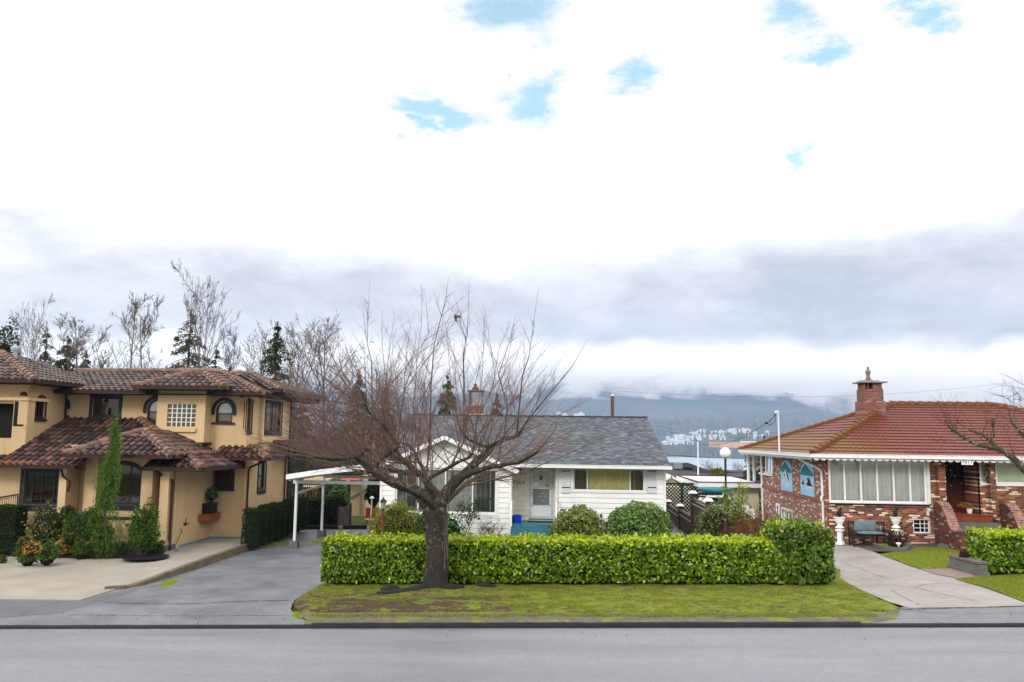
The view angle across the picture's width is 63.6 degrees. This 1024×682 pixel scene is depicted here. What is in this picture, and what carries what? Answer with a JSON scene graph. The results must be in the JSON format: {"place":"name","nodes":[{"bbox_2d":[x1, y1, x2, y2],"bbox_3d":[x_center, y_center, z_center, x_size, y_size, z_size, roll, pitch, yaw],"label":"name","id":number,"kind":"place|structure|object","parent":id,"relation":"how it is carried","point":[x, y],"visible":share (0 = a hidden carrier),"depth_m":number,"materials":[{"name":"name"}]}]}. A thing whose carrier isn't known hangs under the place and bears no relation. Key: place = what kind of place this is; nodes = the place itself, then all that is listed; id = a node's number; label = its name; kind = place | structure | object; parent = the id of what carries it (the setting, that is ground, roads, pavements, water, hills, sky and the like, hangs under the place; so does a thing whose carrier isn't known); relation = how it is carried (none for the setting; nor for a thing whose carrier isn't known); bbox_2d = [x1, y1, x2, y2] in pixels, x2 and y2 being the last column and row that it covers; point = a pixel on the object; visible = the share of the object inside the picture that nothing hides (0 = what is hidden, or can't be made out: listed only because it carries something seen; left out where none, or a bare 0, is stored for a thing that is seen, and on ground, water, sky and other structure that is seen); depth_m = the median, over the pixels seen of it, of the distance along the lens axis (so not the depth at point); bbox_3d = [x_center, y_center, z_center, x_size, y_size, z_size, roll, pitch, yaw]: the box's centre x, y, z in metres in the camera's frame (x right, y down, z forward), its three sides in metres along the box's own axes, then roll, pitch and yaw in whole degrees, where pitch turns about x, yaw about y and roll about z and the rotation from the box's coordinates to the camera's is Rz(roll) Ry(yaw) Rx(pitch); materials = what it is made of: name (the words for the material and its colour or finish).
{"place":"outdoors","nodes":[
{"label":"outdoors","id":0,"kind":"place"},
{"bbox_2d":[0,550,165,556],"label":"garden bed soil","id":1,"kind":"structure","parent":0,"point":[71,555],"depth_m":30.79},
{"bbox_2d":[0,504,30,553],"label":"clipped yew","id":2,"kind":"object","parent":1,"relation":"on","point":[12,526],"visible":0.93,"depth_m":31.54,"materials":[{"name":"green plant"}]},
{"bbox_2d":[22,540,42,558],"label":"shrub","id":3,"kind":"object","parent":1,"relation":"on","point":[32,549],"visible":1,"depth_m":27.33,"materials":[{"name":"orange plant"}]},
{"bbox_2d":[21,500,64,544],"bbox_3d":[-17.677,7.015,31.346,1.754,1.926,1.751,0,-7,4],"label":"shrub","id":4,"kind":"object","parent":1,"relation":"on","point":[48,524],"visible":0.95,"depth_m":31.07,"materials":[{"name":"green plant"}]},
{"bbox_2d":[59,509,91,549],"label":"shrub","id":5,"kind":"object","parent":1,"relation":"on","point":[74,530],"visible":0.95,"depth_m":30.84,"materials":[{"name":"green plant"}]},
{"bbox_2d":[70,536,89,559],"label":"shrub","id":6,"kind":"object","parent":1,"relation":"on","point":[79,551],"visible":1,"depth_m":30.35,"materials":[{"name":"green plant"}]},
{"bbox_2d":[82,411,123,559],"bbox_3d":[-15.213,5.607,30.891,1.813,6.053,0.758,0,-7,4],"label":"weeping cedar","id":7,"kind":"object","parent":1,"relation":"on","point":[115,432],"visible":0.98,"depth_m":30.82,"materials":[{"name":"green plant"}]},
{"bbox_2d":[85,540,164,556],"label":"hedge","id":8,"kind":"object","parent":1,"relation":"on","point":[124,549],"visible":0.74,"depth_m":30.78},
{"bbox_2d":[123,495,163,554],"bbox_3d":[-13.732,6.857,30.828,1.365,2.190,1.306,5,-8,-34],"label":"shrub","id":9,"kind":"object","parent":1,"relation":"on","point":[144,534],"visible":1,"depth_m":30.64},
{"bbox_2d":[0,538,243,600],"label":"concrete slab","id":10,"kind":"structure","parent":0,"point":[70,579],"depth_m":27.65,"materials":[{"name":"concrete"}]},
{"bbox_2d":[121,554,169,559],"bbox_3d":[-13.431,7.908,30.264,1.640,0.030,1.640,0,-7,4],"label":"round mat","id":11,"kind":"object","parent":10,"relation":"on","point":[145,557],"visible":0.98,"depth_m":30.14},
{"bbox_2d":[0,525,375,624],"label":"asphalt driveway","id":12,"kind":"structure","parent":0,"point":[283,576],"depth_m":23.86,"materials":[{"name":"asphalt"}]},
{"bbox_2d":[0,587,139,617],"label":"asphalt patch","id":13,"kind":"object","parent":12,"relation":"on","point":[10,608],"visible":1,"depth_m":22.61,"materials":[{"name":"asphalt"}]},
{"bbox_2d":[0,627,1023,681],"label":"road","id":14,"kind":"structure","parent":0,"point":[977,654],"depth_m":17.04,"materials":[{"name":"asphalt"}]},
{"bbox_2d":[0,624,310,628],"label":"kerb driveway","id":15,"kind":"structure","parent":14,"relation":"on","point":[304,626],"depth_m":19.88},
{"bbox_2d":[310,621,862,628],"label":"kerb","id":16,"kind":"structure","parent":14,"relation":"on","point":[377,625],"depth_m":19.46,"materials":[{"name":"concrete"}]},
{"bbox_2d":[862,623,1023,627],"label":"kerb driveway","id":17,"kind":"structure","parent":14,"relation":"on","point":[917,625],"depth_m":19.12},
{"bbox_2d":[0,0,1023,396],"label":"sky","id":18,"kind":"structure","parent":0,"point":[799,197],"materials":[{"name":"white"}]},
{"bbox_2d":[316,454,746,469],"bbox_3d":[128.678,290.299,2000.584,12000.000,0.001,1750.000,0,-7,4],"label":"water","id":19,"kind":"structure","parent":0,"point":[719,461],"depth_m":2066.30,"materials":[{"name":"blue liquid"}]},
{"bbox_2d":[62,360,1023,457],"bbox_3d":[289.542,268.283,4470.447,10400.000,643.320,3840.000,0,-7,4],"label":"hills","id":20,"kind":"structure","parent":0,"point":[719,391],"depth_m":4884.42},
{"bbox_2d":[292,407,824,456],"bbox_3d":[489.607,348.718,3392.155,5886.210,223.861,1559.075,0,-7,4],"label":"shore forest","id":21,"kind":"object","parent":20,"relation":"on","point":[688,450],"visible":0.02,"depth_m":3113.77,"materials":[{"name":"plant"}]},
{"bbox_2d":[291,516,1023,619],"bbox_3d":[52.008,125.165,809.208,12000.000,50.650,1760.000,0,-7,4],"label":"ground","id":22,"kind":"structure","parent":0,"point":[358,520],"depth_m":31.84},
{"bbox_2d":[0,311,20,355],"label":"evergreen tree","id":23,"kind":"object","parent":22,"relation":"on","point":[5,346],"visible":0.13,"depth_m":46.19,"materials":[{"name":"green plant"}]},
{"bbox_2d":[9,292,55,359],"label":"bare tree","id":24,"kind":"object","parent":22,"relation":"on","point":[33,342],"visible":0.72,"depth_m":63.04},
{"bbox_2d":[54,334,81,371],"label":"fir tree","id":25,"kind":"object","parent":22,"relation":"on","point":[59,364],"visible":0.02,"depth_m":60.27,"materials":[{"name":"green plant"}]},
{"bbox_2d":[34,312,121,371],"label":"bare tree","id":26,"kind":"object","parent":22,"relation":"on","point":[70,353],"visible":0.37,"depth_m":59.16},
{"bbox_2d":[69,289,176,371],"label":"bare tree","id":27,"kind":"object","parent":22,"relation":"on","point":[143,323],"visible":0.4,"depth_m":59.63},
{"bbox_2d":[0,346,326,550],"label":"stucco house","id":28,"kind":"structure","parent":22,"relation":"on","point":[185,444],"depth_m":35.72,"materials":[{"name":"beige paint"}]},
{"bbox_2d":[18,468,59,510],"bbox_3d":[-18.891,5.932,33.125,1.742,1.682,0.180,0,-7,4],"label":"window","id":29,"kind":"structure","parent":28,"relation":"in","point":[40,485],"depth_m":33.18,"materials":[{"name":"black glass"}]},
{"bbox_2d":[34,395,46,420],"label":"arched window","id":30,"kind":"structure","parent":28,"relation":"in","point":[39,407],"depth_m":35.53,"materials":[{"name":"black glass"}]},
{"bbox_2d":[88,395,122,419],"bbox_3d":[-18.277,3.002,37.175,1.552,1.233,0.190,0,-7,4],"label":"window","id":31,"kind":"structure","parent":28,"relation":"in","point":[103,405],"depth_m":37.23,"materials":[{"name":"black glass"}]},
{"bbox_2d":[101,460,141,509],"bbox_3d":[-15.958,5.866,33.650,2.013,1.985,0.180,0,-7,4],"label":"arched window","id":32,"kind":"structure","parent":28,"relation":"in","point":[130,487],"depth_m":33.68,"materials":[{"name":"black glass"}]},
{"bbox_2d":[143,396,156,422],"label":"arched window","id":33,"kind":"structure","parent":28,"relation":"in","point":[152,408],"depth_m":37.10,"materials":[{"name":"black glass"}]},
{"bbox_2d":[167,404,195,426],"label":"glass block window","id":34,"kind":"structure","parent":28,"relation":"in","point":[180,415],"depth_m":36.25,"materials":[{"name":"glass"}]},
{"bbox_2d":[212,469,234,490],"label":"arched window","id":35,"kind":"structure","parent":28,"relation":"in","point":[225,479],"depth_m":36.47,"materials":[{"name":"glass"}]},
{"bbox_2d":[211,398,235,424],"bbox_3d":[-12.818,3.125,36.846,1.113,1.193,0.264,0,-7,4],"label":"arched window","id":36,"kind":"structure","parent":28,"relation":"in","point":[224,412],"depth_m":36.84,"materials":[{"name":"black glass"}]},
{"bbox_2d":[257,461,266,493],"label":"side window","id":37,"kind":"structure","parent":28,"relation":"in","point":[259,491],"depth_m":38.65,"materials":[{"name":"black glass"}]},
{"bbox_2d":[264,400,282,435],"bbox_3d":[-11.433,3.679,39.363,0.269,1.634,2.347,0,-7,4],"label":"side window","id":38,"kind":"structure","parent":28,"relation":"in","point":[266,432],"depth_m":39.41,"materials":[{"name":"black glass"}]},
{"bbox_2d":[165,308,215,368],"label":"pale spruce tree","id":39,"kind":"object","parent":22,"relation":"on","point":[194,363],"visible":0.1,"depth_m":61.97,"materials":[{"name":"green plant"}]},
{"bbox_2d":[104,534,292,589],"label":"slab edge wall","id":40,"kind":"structure","parent":22,"relation":"on","point":[213,558],"depth_m":28.82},
{"bbox_2d":[240,507,262,547],"bbox_3d":[-10.729,7.654,34.002,0.841,1.630,0.873,0,-7,4],"label":"clipped cedar","id":41,"kind":"object","parent":40,"relation":"on","point":[250,532],"visible":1,"depth_m":33.77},
{"bbox_2d":[257,508,268,544],"bbox_3d":[-10.677,7.798,34.783,0.841,1.524,0.873,0,-7,9],"label":"clipped cedar","id":42,"kind":"object","parent":40,"relation":"on","point":[264,531],"visible":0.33,"depth_m":34.67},
{"bbox_2d":[257,504,274,542],"bbox_3d":[-10.623,7.848,35.621,0.873,1.629,0.841,-4,-8,35],"label":"clipped cedar","id":43,"kind":"object","parent":40,"relation":"on","point":[270,524],"visible":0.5,"depth_m":35.50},
{"bbox_2d":[265,502,281,540],"bbox_3d":[-10.595,7.944,36.425,0.841,1.631,0.873,-1,-7,14],"label":"clipped cedar","id":44,"kind":"object","parent":40,"relation":"on","point":[277,524],"visible":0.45,"depth_m":36.34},
{"bbox_2d":[271,501,287,537],"bbox_3d":[-10.543,8.044,37.268,0.873,1.633,0.841,1,-7,-3],"label":"clipped cedar","id":45,"kind":"object","parent":40,"relation":"on","point":[283,508],"visible":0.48,"depth_m":37.15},
{"bbox_2d":[171,257,240,367],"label":"bare tree","id":46,"kind":"object","parent":22,"relation":"on","point":[199,358],"visible":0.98,"depth_m":59.77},
{"bbox_2d":[219,327,258,372],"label":"bare tree","id":47,"kind":"object","parent":22,"relation":"on","point":[225,361],"visible":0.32,"depth_m":72.76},
{"bbox_2d":[227,320,310,378],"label":"bare tree","id":48,"kind":"object","parent":22,"relation":"on","point":[260,357],"visible":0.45,"depth_m":71.72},
{"bbox_2d":[259,322,307,498],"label":"spruce tree","id":49,"kind":"object","parent":22,"relation":"on","point":[276,345],"visible":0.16,"depth_m":59.34,"materials":[{"name":"green plant"}]},
{"bbox_2d":[259,320,342,485],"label":"bare tree","id":50,"kind":"object","parent":22,"relation":"on","point":[292,335],"visible":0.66,"depth_m":62.88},
{"bbox_2d":[306,493,346,524],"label":"dark hedge","id":51,"kind":"object","parent":22,"relation":"on","point":[331,506],"visible":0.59,"depth_m":43.55,"materials":[{"name":"green plant"}]},
{"bbox_2d":[282,313,373,467],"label":"bare tree","id":52,"kind":"object","parent":22,"relation":"on","point":[326,345],"visible":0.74,"depth_m":65.00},
{"bbox_2d":[288,414,376,498],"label":"woodland thicket","id":53,"kind":"object","parent":22,"relation":"on","point":[297,464],"visible":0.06,"depth_m":59.63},
{"bbox_2d":[286,463,379,547],"bbox_3d":[-7.173,7.178,36.691,3.980,3.587,6.400,0,-7,4],"label":"carport","id":54,"kind":"object","parent":22,"relation":"on","point":[295,478],"visible":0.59,"depth_m":34.65,"materials":[{"name":"white paint"}]},
{"bbox_2d":[326,484,352,505],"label":"shrub","id":55,"kind":"object","parent":22,"relation":"on","point":[340,489],"visible":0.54,"depth_m":44.33,"materials":[{"name":"green plant"}]},
{"bbox_2d":[303,474,378,515],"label":"ochre outbuilding","id":56,"kind":"structure","parent":22,"relation":"on","point":[360,504],"depth_m":49.91,"materials":[{"name":"paint"}]},
{"bbox_2d":[337,504,351,524],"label":"board fence","id":57,"kind":"object","parent":22,"relation":"on","point":[344,515],"visible":0.74,"depth_m":42.94,"materials":[{"name":"brown wood"}]},
{"bbox_2d":[326,370,378,494],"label":"spruce tree","id":58,"kind":"object","parent":22,"relation":"on","point":[361,391],"visible":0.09,"depth_m":60.51,"materials":[{"name":"green plant"}]},
{"bbox_2d":[364,479,379,507],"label":"shrub","id":59,"kind":"object","parent":22,"relation":"on","point":[373,491],"visible":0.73,"depth_m":47.60,"materials":[{"name":"green plant"}]},
{"bbox_2d":[436,372,456,413],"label":"fir tree","id":60,"kind":"object","parent":22,"relation":"on","point":[443,402],"visible":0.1,"depth_m":56.25,"materials":[{"name":"green plant"}]},
{"bbox_2d":[1,584,1019,648],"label":"leaf litter","id":61,"kind":"object","parent":22,"relation":"on","point":[574,605],"visible":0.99,"depth_m":21.40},
{"bbox_2d":[373,384,671,536],"bbox_3d":[0.226,5.505,39.129,13.194,7.314,13.020,0,-7,4],"label":"white bungalow","id":62,"kind":"object","parent":22,"relation":"on","point":[629,464],"visible":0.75,"depth_m":34.21,"materials":[{"name":"wood"}]},
{"bbox_2d":[393,466,498,515],"bbox_3d":[-2.695,6.108,33.729,4.317,1.961,0.217,0,-7,4],"label":"picture window","id":63,"kind":"structure","parent":62,"relation":"in","point":[443,478],"depth_m":33.73,"materials":[{"name":"glass"}]},
{"bbox_2d":[531,470,550,515],"bbox_3d":[1.230,6.443,34.835,0.824,1.999,0.120,0,-7,4],"label":"door","id":64,"kind":"structure","parent":62,"relation":"in","point":[541,501],"depth_m":34.78,"materials":[{"name":"grey paint"}]},
{"bbox_2d":[571,468,646,493],"bbox_3d":[3.997,5.739,34.155,3.093,1.078,0.229,0,-7,4],"label":"window","id":65,"kind":"structure","parent":62,"relation":"in","point":[614,480],"depth_m":34.18,"materials":[{"name":"glass"}]},
{"bbox_2d":[291,568,900,613],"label":"verge","id":66,"kind":"structure","parent":22,"relation":"on","point":[426,602],"depth_m":22.07,"materials":[{"name":"plant"}]},
{"bbox_2d":[238,277,616,593],"bbox_3d":[-2.300,2.683,24.135,10.841,9.282,8.033,0,-7,4],"label":"cherry tree","id":67,"kind":"object","parent":66,"relation":"on","point":[433,501],"visible":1,"depth_m":23.87,"materials":[{"name":"brown plant"}]},
{"bbox_2d":[320,517,824,583],"bbox_3d":[1.796,6.288,24.791,15.169,2.149,1.405,0,-7,4],"label":"laurel hedge","id":68,"kind":"object","parent":66,"relation":"on","point":[387,557],"visible":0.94,"depth_m":24.32,"materials":[{"name":"plant"}]},
{"bbox_2d":[758,517,837,584],"bbox_3d":[8.478,6.206,24.506,1.976,1.809,1.861,0,-7,4],"label":"laurel hedge","id":69,"kind":"object","parent":66,"relation":"on","point":[814,553],"visible":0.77,"depth_m":23.80,"materials":[{"name":"plant"}]},
{"bbox_2d":[296,609,899,623],"bbox_3d":[2.121,6.805,20.395,15.311,0.368,1.919,0,-7,4],"label":"gravel strip","id":70,"kind":"object","parent":22,"relation":"on","point":[880,616],"visible":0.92,"depth_m":20.16,"materials":[{"name":"gravel"}]},
{"bbox_2d":[312,611,876,618],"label":"lip grass","id":71,"kind":"structure","parent":70,"relation":"on","point":[829,614],"depth_m":20.47,"materials":[{"name":"plant"}]},
{"bbox_2d":[666,462,709,482],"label":"hip roof house","id":72,"kind":"structure","parent":22,"relation":"on","point":[683,468],"depth_m":68.82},
{"bbox_2d":[666,491,727,535],"bbox_3d":[7.967,7.735,36.804,0.380,2.166,16.590,0,-7,4],"label":"stepped fence","id":73,"kind":"object","parent":22,"relation":"on","point":[684,522],"visible":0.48,"depth_m":36.13,"materials":[{"name":"brown wood"}]},
{"bbox_2d":[666,475,759,513],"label":"flat garage","id":74,"kind":"structure","parent":22,"relation":"on","point":[713,481],"depth_m":46.34,"materials":[{"name":"white paint"}]},
{"bbox_2d":[666,482,697,511],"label":"lattice screen","id":75,"kind":"object","parent":74,"relation":"attached to","point":[681,493],"visible":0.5,"depth_m":47.26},
{"bbox_2d":[709,441,759,470],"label":"flat roof house","id":76,"kind":"structure","parent":22,"relation":"on","point":[731,444],"depth_m":83.15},
{"bbox_2d":[738,380,1023,551],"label":"brick house","id":77,"kind":"structure","parent":22,"relation":"on","point":[871,457],"depth_m":34.10,"materials":[{"name":"red brick"}]},
{"bbox_2d":[781,460,792,491],"bbox_3d":[13.289,6.513,39.990,0.034,1.470,2.030,0,-7,4],"label":"mural panel","id":78,"kind":"object","parent":77,"relation":"attached to","point":[786,478],"visible":1,"depth_m":39.92,"materials":[{"name":"blue paint"}]},
{"bbox_2d":[800,463,814,496],"bbox_3d":[13.072,6.112,36.586,0.029,1.464,2.022,0,-7,4],"label":"mural panel","id":79,"kind":"object","parent":77,"relation":"attached to","point":[807,479],"visible":0.89,"depth_m":36.48,"materials":[{"name":"blue paint"}]},
{"bbox_2d":[828,459,928,505],"bbox_3d":[14.998,5.756,33.929,3.991,1.954,0.261,0,-7,4],"label":"picture window","id":80,"kind":"structure","parent":77,"relation":"in","point":[889,482],"depth_m":34.00,"materials":[{"name":"glass"}]},
{"bbox_2d":[913,519,930,533],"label":"basement window","id":81,"kind":"structure","parent":77,"relation":"in","point":[919,525],"depth_m":33.66,"materials":[{"name":"white paint"}]},
{"bbox_2d":[945,461,965,511],"bbox_3d":[18.515,5.987,34.908,1.592,2.410,0.125,0,-7,4],"label":"front door","id":82,"kind":"structure","parent":77,"relation":"in","point":[955,493],"depth_m":34.86,"materials":[{"name":"brown wood"}]},
{"bbox_2d":[945,461,962,485],"bbox_3d":[18.411,5.406,34.654,0.961,1.328,0.448,0,-7,4],"label":"door garland","id":83,"kind":"object","parent":82,"relation":"hanging from","point":[953,475],"depth_m":34.59,"materials":[{"name":"green plant"}]},
{"bbox_2d":[995,461,1023,485],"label":"window","id":84,"kind":"structure","parent":77,"relation":"in","point":[1009,475],"depth_m":33.72,"materials":[{"name":"glass"}]},
{"bbox_2d":[872,606,1023,622],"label":"asphalt apron","id":85,"kind":"object","parent":22,"relation":"on","point":[949,615],"visible":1,"depth_m":20.07,"materials":[{"name":"asphalt"}]},
{"bbox_2d":[955,575,1023,600],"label":"lawn strip","id":86,"kind":"object","parent":22,"relation":"on","point":[998,585],"visible":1,"depth_m":24.20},
{"bbox_2d":[910,370,1023,473],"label":"mossy tree","id":87,"kind":"object","parent":86,"relation":"on","point":[1015,460],"visible":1,"depth_m":24.94,"materials":[{"name":"brown plant"}]},
{"bbox_2d":[964,525,1023,573],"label":"laurel hedge","id":88,"kind":"object","parent":86,"relation":"on","point":[999,549],"visible":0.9,"depth_m":26.01,"materials":[{"name":"plant"}]},
{"bbox_2d":[850,531,953,550],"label":"patio","id":89,"kind":"structure","parent":0,"point":[870,547],"depth_m":32.76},
{"bbox_2d":[847,521,889,546],"bbox_3d":[14.254,7.713,32.980,1.465,0.954,0.660,0,-7,4],"label":"garden bench","id":90,"kind":"object","parent":89,"relation":"on","point":[853,535],"visible":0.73,"depth_m":33.18,"materials":[{"name":"metal"}]},
{"bbox_2d":[854,520,884,534],"bbox_3d":[14.295,7.466,32.977,1.060,0.551,0.569,0,-7,4],"label":"seat cushion","id":91,"kind":"object","parent":90,"relation":"on","point":[864,527],"visible":1,"depth_m":33.11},
{"bbox_2d":[873,541,911,551],"bbox_3d":[14.908,8.022,32.390,1.381,0.207,2.831,-2,-7,24],"label":"planter bed","id":92,"kind":"object","parent":89,"relation":"on","point":[887,547],"visible":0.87,"depth_m":31.52,"materials":[{"name":"concrete"}]},
{"bbox_2d":[884,528,909,546],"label":"shrub","id":93,"kind":"object","parent":92,"relation":"in","point":[891,540],"visible":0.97,"depth_m":31.77,"materials":[{"name":"red plant"}]},
{"bbox_2d":[881,546,959,568],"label":"lawn","id":94,"kind":"structure","parent":0,"point":[924,554],"depth_m":29.58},
{"bbox_2d":[947,554,989,575],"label":"garden wall","id":95,"kind":"structure","parent":94,"relation":"on","point":[975,567],"depth_m":26.14,"materials":[{"name":"concrete"}]},
{"bbox_2d":[830,544,1023,607],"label":"concrete driveway","id":96,"kind":"structure","parent":0,"point":[903,580],"depth_m":24.26,"materials":[{"name":"concrete"}]},
{"bbox_2d":[833,516,845,544],"bbox_3d":[13.225,7.654,33.301,0.472,1.097,0.460,0,-7,4],"label":"urn","id":97,"kind":"object","parent":96,"relation":"on","point":[839,530],"visible":1,"depth_m":33.21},
{"bbox_2d":[922,568,974,577],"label":"lawn path","id":98,"kind":"structure","parent":0,"point":[949,572],"depth_m":26.26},
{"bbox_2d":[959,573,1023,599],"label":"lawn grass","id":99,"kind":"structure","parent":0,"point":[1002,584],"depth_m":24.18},
{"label":"front garden soil","id":100,"kind":"structure","parent":0,"visible":0},
{"bbox_2d":[367,498,424,536],"bbox_3d":[-4.407,7.117,31.210,2.274,2.320,2.042,0,-7,4],"label":"shrub","id":101,"kind":"object","parent":100,"relation":"on","point":[400,519],"visible":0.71,"depth_m":30.79,"materials":[{"name":"green plant"}]},
{"bbox_2d":[447,507,465,536],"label":"shrub","id":102,"kind":"object","parent":100,"relation":"on","point":[453,525],"visible":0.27,"depth_m":31.40,"materials":[{"name":"green plant"}]},
{"bbox_2d":[455,496,490,535],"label":"rose bush","id":103,"kind":"object","parent":100,"relation":"on","point":[474,511],"visible":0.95,"depth_m":32.58,"materials":[{"name":"green plant"}]},
{"bbox_2d":[547,504,607,535],"bbox_3d":[2.601,7.396,32.054,2.504,2.189,2.183,0,-7,4],"label":"shrub","id":104,"kind":"object","parent":100,"relation":"on","point":[580,519],"visible":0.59,"depth_m":31.56,"materials":[{"name":"green plant"}]},
{"bbox_2d":[604,500,674,537],"bbox_3d":[4.839,7.201,31.402,2.680,2.258,2.680,0,-7,4],"label":"shrub","id":105,"kind":"object","parent":100,"relation":"on","point":[638,517],"visible":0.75,"depth_m":30.83,"materials":[{"name":"green plant"}]},
{"bbox_2d":[691,501,740,536],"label":"shrub","id":106,"kind":"object","parent":100,"relation":"on","point":[708,522],"visible":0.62,"depth_m":29.33,"materials":[{"name":"green plant"}]},
{"bbox_2d":[709,479,753,533],"bbox_3d":[7.930,6.419,29.853,1.754,2.954,1.803,0,-7,4],"label":"shrub","id":107,"kind":"object","parent":100,"relation":"on","point":[737,506],"visible":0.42,"depth_m":29.73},
{"bbox_2d":[730,498,777,536],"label":"twiggy bush","id":108,"kind":"object","parent":100,"relation":"on","point":[757,514],"visible":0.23,"depth_m":28.90,"materials":[{"name":"orange plant"}]},
{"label":"mulch bed","id":109,"kind":"structure","parent":0,"visible":0},
{"bbox_2d":[34,537,61,565],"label":"shrub","id":110,"kind":"object","parent":109,"relation":"on","point":[47,555],"visible":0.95,"depth_m":28.97,"materials":[{"name":"green plant"}]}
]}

